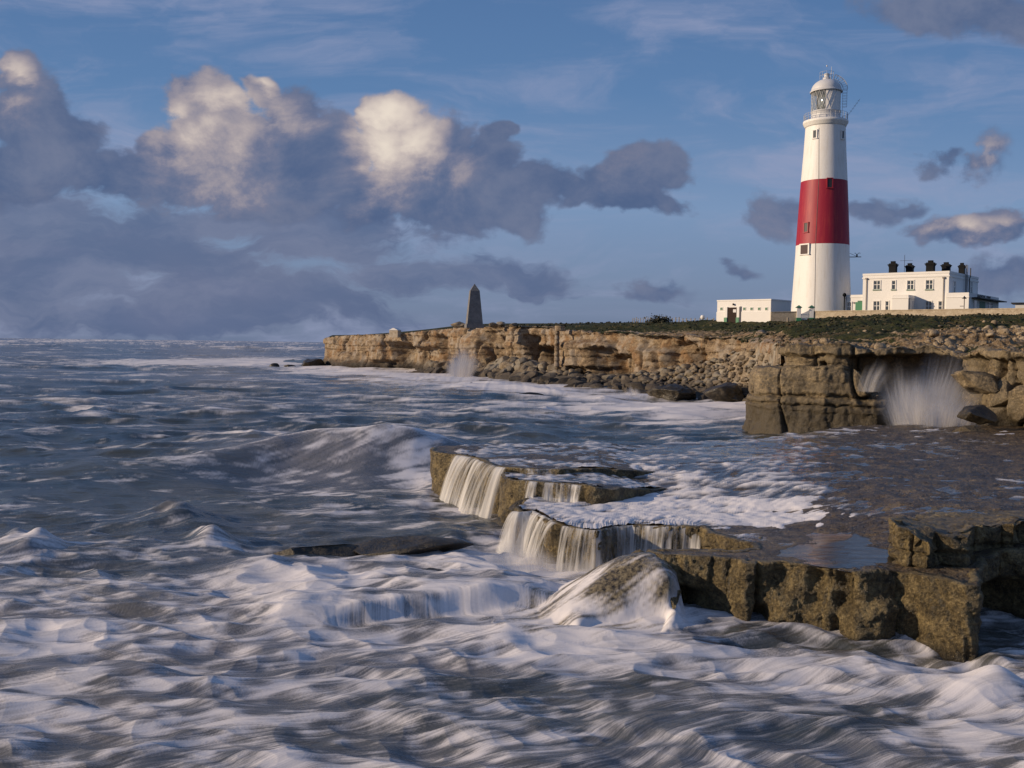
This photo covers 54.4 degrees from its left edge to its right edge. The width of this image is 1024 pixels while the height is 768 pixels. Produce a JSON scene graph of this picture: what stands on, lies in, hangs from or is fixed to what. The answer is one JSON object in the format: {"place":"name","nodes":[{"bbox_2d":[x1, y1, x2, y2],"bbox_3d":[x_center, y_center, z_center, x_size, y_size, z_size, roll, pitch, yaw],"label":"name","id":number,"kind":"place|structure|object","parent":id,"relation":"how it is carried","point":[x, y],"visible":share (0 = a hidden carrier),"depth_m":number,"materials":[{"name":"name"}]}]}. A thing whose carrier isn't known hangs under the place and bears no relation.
{"place":"outdoors","nodes":[
{"label":"outdoors","id":0,"kind":"place"},
{"bbox_2d":[0,338,1023,767],"bbox_3d":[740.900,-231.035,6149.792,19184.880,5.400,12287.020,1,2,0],"label":"sea","id":1,"kind":"structure","parent":0,"point":[162,502],"depth_m":22.47,"materials":[{"name":"liquid"}]},
{"bbox_2d":[301,358,325,365],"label":"rock","id":2,"kind":"object","parent":1,"relation":"in","point":[313,362],"visible":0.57,"depth_m":235.01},
{"bbox_2d":[273,544,360,556],"bbox_3d":[-5.798,5.096,29.716,3.017,0.604,1.170,1,2,0],"label":"reef rock","id":3,"kind":"object","parent":1,"relation":"in","point":[343,550],"visible":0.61,"depth_m":29.54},
{"bbox_2d":[353,535,473,555],"bbox_3d":[-3.015,4.959,29.828,3.729,0.735,1.375,1,2,0],"label":"reef rock","id":4,"kind":"object","parent":1,"relation":"in","point":[403,545],"visible":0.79,"depth_m":29.70,"materials":[{"name":"stone"}]},
{"bbox_2d":[423,568,442,570],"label":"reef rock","id":5,"kind":"object","parent":1,"relation":"in","point":[435,569],"visible":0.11,"depth_m":27.35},
{"bbox_2d":[451,353,471,376],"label":"spray","id":6,"kind":"object","parent":1,"relation":"on","point":[461,367],"visible":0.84,"depth_m":170.91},
{"bbox_2d":[507,555,539,572],"bbox_3d":[0.209,4.902,28.219,2.800,0.998,1.400,1,2,0],"label":"spray","id":7,"kind":"object","parent":1,"relation":"on","point":[523,561],"visible":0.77,"depth_m":28.61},
{"bbox_2d":[519,392,544,395],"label":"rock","id":8,"kind":"object","parent":1,"relation":"in","point":[533,393],"visible":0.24,"depth_m":117.86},
{"bbox_2d":[632,549,680,608],"bbox_3d":[1.853,5.089,23.261,4.047,2.050,5.113,2,3,36],"label":"sloping rock","id":9,"kind":"object","parent":1,"relation":"on","point":[674,601],"visible":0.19,"depth_m":22.76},
{"bbox_2d":[647,383,696,400],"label":"rock","id":10,"kind":"object","parent":1,"relation":"in","point":[673,392],"visible":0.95,"depth_m":119.07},
{"bbox_2d":[702,382,743,401],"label":"rock","id":11,"kind":"object","parent":1,"relation":"in","point":[727,392],"visible":0.93,"depth_m":110.53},
{"bbox_2d":[889,393,923,425],"bbox_3d":[23.206,0.748,59.066,5.000,5.126,2.600,1,2,0],"label":"spray","id":12,"kind":"object","parent":1,"relation":"on","point":[909,409],"visible":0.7,"depth_m":59.06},
{"bbox_2d":[904,378,960,421],"bbox_3d":[26.129,0.192,60.043,7.600,6.387,3.100,1,2,0],"label":"spray","id":13,"kind":"object","parent":1,"relation":"on","point":[928,405],"visible":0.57,"depth_m":59.63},
{"bbox_2d":[912,405,966,427],"bbox_3d":[25.168,1.683,57.601,5.200,3.108,2.099,1,2,0],"label":"spray","id":14,"kind":"object","parent":1,"relation":"on","point":[941,419],"visible":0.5,"depth_m":57.09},
{"bbox_2d":[0,0,1023,362],"label":"sky","id":15,"kind":"structure","parent":0,"point":[205,170],"materials":[{"name":"blue"}]},
{"bbox_2d":[436,443,643,469],"bbox_3d":[8.472,3.022,43.705,23.234,0.530,9.293,0,3,-27],"label":"rock ledge","id":16,"kind":"object","parent":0,"point":[534,457],"visible":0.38,"depth_m":39.60,"materials":[{"name":"stone"}]},
{"bbox_2d":[430,447,654,513],"bbox_3d":[0.756,4.232,38.020,11.279,2.711,4.800,2,3,25],"label":"ledge face","id":17,"kind":"object","parent":16,"relation":"attached to","point":[440,463],"visible":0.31,"depth_m":38.32},
{"bbox_2d":[439,455,503,518],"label":"waterfall","id":18,"kind":"structure","parent":17,"relation":"on","point":[486,507],"depth_m":37.45,"materials":[{"name":"white liquid"}]},
{"bbox_2d":[454,442,646,469],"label":"shelf water","id":19,"kind":"structure","parent":16,"relation":"on","point":[505,449],"depth_m":40.65,"materials":[{"name":"liquid"}]},
{"bbox_2d":[323,326,835,374],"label":"cliff","id":20,"kind":"structure","parent":0,"point":[592,352],"depth_m":172.06,"materials":[{"name":"stone"}]},
{"bbox_2d":[501,473,659,488],"bbox_3d":[3.385,3.417,36.230,8.156,0.470,4.909,-1,3,-41],"label":"rock ledge","id":21,"kind":"object","parent":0,"point":[604,486],"visible":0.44,"depth_m":34.47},
{"bbox_2d":[526,481,535,497],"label":"waterfall","id":22,"kind":"structure","parent":21,"relation":"on","point":[530,485],"depth_m":33.30,"materials":[{"name":"white liquid"}]},
{"bbox_2d":[505,472,657,487],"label":"shelf water","id":23,"kind":"structure","parent":21,"relation":"on","point":[593,478],"depth_m":34.55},
{"bbox_2d":[497,472,666,526],"bbox_3d":[3.296,4.487,34.760,7.701,2.529,4.290,1,2,0],"label":"ledge face","id":24,"kind":"object","parent":21,"relation":"attached to","point":[512,490],"visible":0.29,"depth_m":33.38},
{"bbox_2d":[491,516,509,526],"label":"leaning rock","id":25,"kind":"object","parent":24,"relation":"on","point":[498,522],"visible":0.09,"depth_m":34.07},
{"bbox_2d":[508,494,536,510],"bbox_3d":[0.412,4.070,33.352,1.128,0.466,0.748,-24,2,1],"label":"leaning rock","id":26,"kind":"object","parent":24,"relation":"on","point":[518,502],"visible":0.38,"depth_m":33.19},
{"bbox_2d":[544,483,577,501],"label":"waterfall","id":27,"kind":"structure","parent":24,"relation":"on","point":[547,496],"depth_m":32.99,"materials":[{"name":"white liquid"}]},
{"bbox_2d":[409,342,780,387],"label":"scree slope","id":28,"kind":"structure","parent":0,"point":[774,356],"depth_m":119.64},
{"bbox_2d":[423,360,432,369],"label":"boulder","id":29,"kind":"object","parent":28,"relation":"on","point":[425,366],"visible":0.45,"depth_m":197.93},
{"bbox_2d":[424,367,434,372],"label":"boulder","id":30,"kind":"object","parent":28,"relation":"on","point":[429,370],"visible":0.19,"depth_m":189.95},
{"bbox_2d":[431,367,441,373],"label":"boulder","id":31,"kind":"object","parent":28,"relation":"on","point":[437,370],"visible":0.19,"depth_m":188.45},
{"bbox_2d":[434,362,445,366],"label":"boulder","id":32,"kind":"object","parent":28,"relation":"on","point":[440,364],"visible":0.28,"depth_m":194.21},
{"bbox_2d":[478,370,491,376],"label":"boulder","id":33,"kind":"object","parent":28,"relation":"on","point":[482,373],"visible":0.27,"depth_m":170.56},
{"bbox_2d":[482,357,494,363],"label":"boulder","id":34,"kind":"object","parent":28,"relation":"on","point":[487,360],"visible":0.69,"depth_m":178.31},
{"bbox_2d":[487,372,494,378],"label":"boulder","id":35,"kind":"object","parent":28,"relation":"on","point":[491,374],"visible":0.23,"depth_m":167.86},
{"bbox_2d":[487,363,498,370],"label":"boulder","id":36,"kind":"object","parent":28,"relation":"on","point":[491,368],"visible":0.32,"depth_m":172.08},
{"bbox_2d":[496,355,509,363],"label":"boulder","id":37,"kind":"object","parent":28,"relation":"on","point":[502,359],"visible":0.54,"depth_m":172.96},
{"bbox_2d":[499,362,511,369],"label":"boulder","id":38,"kind":"object","parent":28,"relation":"on","point":[503,365],"visible":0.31,"depth_m":169.32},
{"bbox_2d":[499,372,511,379],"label":"boulder","id":39,"kind":"object","parent":28,"relation":"on","point":[504,376],"visible":0.24,"depth_m":162.75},
{"bbox_2d":[505,366,513,372],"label":"boulder","id":40,"kind":"object","parent":28,"relation":"on","point":[510,369],"visible":0.49,"depth_m":166.17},
{"bbox_2d":[509,376,520,380],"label":"boulder","id":41,"kind":"object","parent":28,"relation":"on","point":[512,378],"visible":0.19,"depth_m":157.72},
{"bbox_2d":[509,372,520,376],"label":"boulder","id":42,"kind":"object","parent":28,"relation":"on","point":[515,374],"visible":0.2,"depth_m":159.42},
{"bbox_2d":[517,357,528,363],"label":"boulder","id":43,"kind":"object","parent":28,"relation":"on","point":[521,360],"visible":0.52,"depth_m":165.06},
{"bbox_2d":[521,376,530,381],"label":"boulder","id":44,"kind":"object","parent":28,"relation":"on","point":[526,379],"visible":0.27,"depth_m":154.75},
{"bbox_2d":[524,361,535,365],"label":"boulder","id":45,"kind":"object","parent":28,"relation":"on","point":[531,363],"visible":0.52,"depth_m":163.03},
{"bbox_2d":[524,371,537,379],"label":"boulder","id":46,"kind":"object","parent":28,"relation":"on","point":[532,374],"visible":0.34,"depth_m":155.37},
{"bbox_2d":[538,362,548,369],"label":"boulder","id":47,"kind":"object","parent":28,"relation":"on","point":[544,365],"visible":0.71,"depth_m":161.39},
{"bbox_2d":[540,376,549,381],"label":"boulder","id":48,"kind":"object","parent":28,"relation":"on","point":[543,378],"visible":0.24,"depth_m":151.94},
{"bbox_2d":[543,372,557,376],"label":"boulder","id":49,"kind":"object","parent":28,"relation":"on","point":[552,374],"visible":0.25,"depth_m":153.35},
{"bbox_2d":[546,378,558,383],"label":"boulder","id":50,"kind":"object","parent":28,"relation":"on","point":[552,380],"visible":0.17,"depth_m":148.63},
{"bbox_2d":[548,365,558,369],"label":"boulder","id":51,"kind":"object","parent":28,"relation":"on","point":[550,367],"visible":0.42,"depth_m":159.02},
{"bbox_2d":[561,366,569,370],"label":"boulder","id":52,"kind":"object","parent":28,"relation":"on","point":[563,368],"visible":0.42,"depth_m":157.41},
{"bbox_2d":[558,377,575,383],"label":"boulder","id":53,"kind":"object","parent":28,"relation":"on","point":[563,380],"visible":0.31,"depth_m":146.59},
{"bbox_2d":[565,379,581,383],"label":"boulder","id":54,"kind":"object","parent":28,"relation":"on","point":[572,381],"visible":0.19,"depth_m":145.57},
{"bbox_2d":[568,373,583,376],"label":"boulder","id":55,"kind":"object","parent":28,"relation":"on","point":[574,374],"visible":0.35,"depth_m":150.86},
{"bbox_2d":[573,381,586,387],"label":"boulder","id":56,"kind":"object","parent":28,"relation":"on","point":[578,383],"visible":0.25,"depth_m":141.98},
{"bbox_2d":[587,375,600,381],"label":"boulder","id":57,"kind":"object","parent":28,"relation":"on","point":[589,378],"visible":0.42,"depth_m":146.18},
{"bbox_2d":[589,383,602,387],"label":"boulder","id":58,"kind":"object","parent":28,"relation":"on","point":[597,385],"visible":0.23,"depth_m":137.21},
{"bbox_2d":[590,380,601,383],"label":"boulder","id":59,"kind":"object","parent":28,"relation":"on","point":[594,381],"visible":0.23,"depth_m":140.69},
{"bbox_2d":[426,344,784,399],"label":"boulders","id":60,"kind":"object","parent":28,"relation":"on","point":[681,372],"visible":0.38,"depth_m":130.06,"materials":[{"name":"stone"}]},
{"bbox_2d":[602,374,616,379],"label":"boulder","id":61,"kind":"object","parent":28,"relation":"on","point":[604,377],"visible":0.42,"depth_m":145.50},
{"bbox_2d":[612,385,621,389],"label":"boulder","id":62,"kind":"object","parent":28,"relation":"on","point":[617,387],"visible":0.32,"depth_m":133.17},
{"bbox_2d":[621,375,630,380],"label":"boulder","id":63,"kind":"object","parent":28,"relation":"on","point":[624,377],"visible":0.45,"depth_m":139.23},
{"bbox_2d":[625,382,645,389],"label":"boulder","id":64,"kind":"object","parent":28,"relation":"on","point":[634,385],"visible":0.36,"depth_m":131.49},
{"bbox_2d":[645,384,659,389],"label":"boulder","id":65,"kind":"object","parent":28,"relation":"on","point":[648,386],"visible":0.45,"depth_m":130.73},
{"bbox_2d":[698,394,707,399],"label":"boulder","id":66,"kind":"object","parent":28,"relation":"on","point":[702,397],"visible":0.23,"depth_m":118.81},
{"bbox_2d":[329,314,1023,355],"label":"headland","id":67,"kind":"structure","parent":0,"point":[877,333],"depth_m":109.18,"materials":[{"name":"plant"}]},
{"bbox_2d":[389,328,400,337],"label":"stone hut","id":68,"kind":"object","parent":67,"relation":"on","point":[395,332],"visible":1,"depth_m":206.08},
{"bbox_2d":[450,321,462,327],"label":"rock","id":69,"kind":"object","parent":67,"relation":"on","point":[457,324],"visible":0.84,"depth_m":183.20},
{"bbox_2d":[464,284,483,327],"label":"obelisk","id":70,"kind":"object","parent":67,"relation":"on","point":[474,319],"visible":1,"depth_m":169.58,"materials":[{"name":"stone"}]},
{"bbox_2d":[489,322,497,327],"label":"rock","id":71,"kind":"object","parent":67,"relation":"on","point":[493,325],"visible":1,"depth_m":175.34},
{"bbox_2d":[496,321,504,325],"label":"rock","id":72,"kind":"object","parent":67,"relation":"on","point":[500,323],"visible":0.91,"depth_m":177.31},
{"bbox_2d":[554,324,564,365],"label":"stone pillar","id":73,"kind":"structure","parent":67,"relation":"on","point":[557,344],"depth_m":157.55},
{"bbox_2d":[644,313,671,322],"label":"bush","id":74,"kind":"object","parent":67,"relation":"on","point":[657,319],"visible":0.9,"depth_m":167.03,"materials":[{"name":"green plant"}]},
{"bbox_2d":[632,317,713,322],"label":"post fence","id":75,"kind":"object","parent":67,"relation":"on","point":[686,319],"visible":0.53,"depth_m":166.14,"materials":[{"name":"brown wood"}]},
{"bbox_2d":[716,299,791,322],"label":"flat roofed hut","id":76,"kind":"object","parent":67,"relation":"on","point":[749,310],"visible":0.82,"depth_m":148.29,"materials":[{"name":"white paint"}]},
{"bbox_2d":[727,307,736,322],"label":"door","id":77,"kind":"structure","parent":76,"relation":"in","point":[732,311],"depth_m":149.75,"materials":[{"name":"brown paint"}]},
{"bbox_2d":[506,313,1023,345],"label":"scrub","id":78,"kind":"object","parent":67,"relation":"on","point":[874,319],"visible":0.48,"depth_m":118.14,"materials":[{"name":"green plant"}]},
{"bbox_2d":[770,311,796,321],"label":"stone wall","id":79,"kind":"structure","parent":67,"relation":"on","point":[783,316],"depth_m":145.10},
{"bbox_2d":[795,305,801,320],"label":"gatepost","id":80,"kind":"object","parent":67,"relation":"on","point":[798,310],"visible":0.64,"depth_m":144.69,"materials":[{"name":"white paint"}]},
{"bbox_2d":[808,305,814,318],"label":"gatepost","id":81,"kind":"object","parent":67,"relation":"on","point":[811,311],"visible":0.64,"depth_m":144.70,"materials":[{"name":"white paint"}]},
{"bbox_2d":[801,310,808,319],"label":"picket gate","id":82,"kind":"structure","parent":81,"relation":"attached to","point":[805,316],"depth_m":145.07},
{"bbox_2d":[791,65,859,313],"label":"lighthouse","id":83,"kind":"object","parent":67,"relation":"on","point":[821,280],"visible":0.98,"depth_m":167.55,"materials":[{"name":"white paint"}]},
{"bbox_2d":[799,243,809,255],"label":"window","id":84,"kind":"structure","parent":83,"relation":"in","point":[804,249],"depth_m":168.70,"materials":[{"name":"white paint"}]},
{"bbox_2d":[803,222,808,232],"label":"window","id":85,"kind":"structure","parent":83,"relation":"in","point":[805,224],"depth_m":168.54,"materials":[{"name":"red paint"}]},
{"bbox_2d":[812,129,817,138],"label":"window","id":86,"kind":"structure","parent":83,"relation":"in","point":[814,132],"depth_m":167.96,"materials":[{"name":"white paint"}]},
{"bbox_2d":[826,178,833,187],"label":"window","id":87,"kind":"structure","parent":83,"relation":"in","point":[829,183],"depth_m":166.78,"materials":[{"name":"red paint"}]},
{"bbox_2d":[840,130,844,139],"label":"window","id":88,"kind":"structure","parent":83,"relation":"in","point":[842,131],"depth_m":167.63,"materials":[{"name":"white paint"}]},
{"bbox_2d":[812,320,1023,351],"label":"cliff top rubble","id":89,"kind":"object","parent":67,"relation":"on","point":[935,333],"visible":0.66,"depth_m":73.75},
{"bbox_2d":[814,308,1023,318],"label":"stone wall","id":90,"kind":"structure","parent":67,"relation":"on","point":[923,312],"depth_m":135.26,"materials":[{"name":"stone"}]},
{"bbox_2d":[846,257,1006,309],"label":"keepers house","id":91,"kind":"structure","parent":67,"relation":"on","point":[946,287],"depth_m":160.97,"materials":[{"name":"white paint"}]},
{"bbox_2d":[873,280,880,289],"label":"window","id":92,"kind":"structure","parent":91,"relation":"in","point":[876,283],"depth_m":163.91,"materials":[{"name":"white glass"}]},
{"bbox_2d":[873,300,880,309],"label":"window","id":93,"kind":"structure","parent":91,"relation":"in","point":[876,304],"depth_m":164.07,"materials":[{"name":"white glass"}]},
{"bbox_2d":[885,300,889,309],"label":"window","id":94,"kind":"structure","parent":91,"relation":"in","point":[886,302],"depth_m":162.97,"materials":[{"name":"white glass"}]},
{"bbox_2d":[891,280,895,289],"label":"window","id":95,"kind":"structure","parent":91,"relation":"in","point":[893,282],"depth_m":162.28,"materials":[{"name":"white glass"}]},
{"bbox_2d":[906,280,914,289],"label":"window","id":96,"kind":"structure","parent":91,"relation":"in","point":[910,283],"depth_m":160.54,"materials":[{"name":"white glass"}]},
{"bbox_2d":[925,300,932,308],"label":"window","id":97,"kind":"structure","parent":91,"relation":"in","point":[928,304],"depth_m":158.87,"materials":[{"name":"grey glass"}]},
{"bbox_2d":[925,279,933,289],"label":"window","id":98,"kind":"structure","parent":91,"relation":"in","point":[929,283],"depth_m":158.71,"materials":[{"name":"white glass"}]},
{"bbox_2d":[938,300,942,308],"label":"window","id":99,"kind":"structure","parent":91,"relation":"in","point":[939,302],"depth_m":157.75,"materials":[{"name":"white glass"}]},
{"bbox_2d":[953,280,955,292],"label":"window","id":100,"kind":"structure","parent":91,"relation":"in","point":[954,282],"depth_m":159.18,"materials":[{"name":"white glass"}]},
{"bbox_2d":[970,281,972,292],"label":"window","id":101,"kind":"structure","parent":91,"relation":"in","point":[971,282],"depth_m":166.94,"materials":[{"name":"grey glass"}]},
{"bbox_2d":[1011,302,1023,307],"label":"grey outbuilding","id":102,"kind":"structure","parent":67,"relation":"on","point":[1019,304],"depth_m":184.14,"materials":[{"name":"white metal"}]},
{"bbox_2d":[519,424,1023,568],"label":"flowing water","id":103,"kind":"structure","parent":0,"point":[771,481],"depth_m":32.88,"materials":[{"name":"liquid"}]},
{"bbox_2d":[524,424,1023,583],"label":"rock ledge","id":104,"kind":"object","parent":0,"point":[980,468],"visible":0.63,"depth_m":32.90,"materials":[{"name":"stone"}]},
{"bbox_2d":[703,530,726,546],"bbox_3d":[5.588,4.313,27.593,0.695,0.550,0.862,1,2,-2],"label":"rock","id":105,"kind":"object","parent":104,"relation":"on","point":[705,543],"visible":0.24,"depth_m":27.34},
{"bbox_2d":[513,500,1023,662],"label":"ledge face","id":106,"kind":"object","parent":104,"relation":"attached to","point":[940,614],"visible":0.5,"depth_m":22.62},
{"bbox_2d":[496,510,554,563],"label":"waterfall","id":107,"kind":"structure","parent":106,"relation":"on","point":[525,547],"depth_m":30.45,"materials":[{"name":"white liquid"}]},
{"bbox_2d":[556,525,698,571],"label":"waterfall","id":108,"kind":"structure","parent":106,"relation":"on","point":[650,530],"depth_m":28.12,"materials":[{"name":"white liquid"}]},
{"bbox_2d":[888,507,1023,578],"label":"rock block","id":109,"kind":"object","parent":104,"relation":"on","point":[928,539],"visible":0.81,"depth_m":22.92,"materials":[{"name":"stone"}]},
{"bbox_2d":[952,425,988,431],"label":"rock","id":110,"kind":"object","parent":104,"relation":"on","point":[966,428],"visible":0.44,"depth_m":54.10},
{"bbox_2d":[957,405,997,424],"bbox_3d":[25.846,1.699,55.025,1.962,1.048,1.584,1,2,-5],"label":"rock","id":111,"kind":"object","parent":104,"relation":"on","point":[980,414],"visible":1,"depth_m":54.72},
{"bbox_2d":[742,364,902,433],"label":"cliff buttress","id":112,"kind":"structure","parent":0,"point":[794,398],"depth_m":67.81,"materials":[{"name":"stone"}]},
{"bbox_2d":[777,341,1023,426],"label":"cliff","id":113,"kind":"structure","parent":0,"point":[900,370],"depth_m":69.05,"materials":[{"name":"stone"}]},
{"bbox_2d":[951,371,999,393],"bbox_3d":[27.582,-0.087,59.200,2.705,1.439,2.495,2,3,29],"label":"rock","id":114,"kind":"object","parent":113,"relation":"on","point":[974,382],"visible":0.93,"depth_m":58.24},
{"bbox_2d":[982,375,1012,406],"bbox_3d":[28.671,0.523,58.498,2.071,2.081,2.240,-1,3,-42],"label":"rock","id":115,"kind":"object","parent":113,"relation":"on","point":[999,398],"visible":0.57,"depth_m":57.78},
{"bbox_2d":[975,404,1022,425],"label":"rock","id":116,"kind":"object","parent":113,"relation":"on","point":[1002,416],"visible":0.19,"depth_m":57.63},
{"bbox_2d":[1007,385,1023,422],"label":"rock","id":117,"kind":"object","parent":113,"relation":"on","point":[1015,409],"visible":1,"depth_m":56.56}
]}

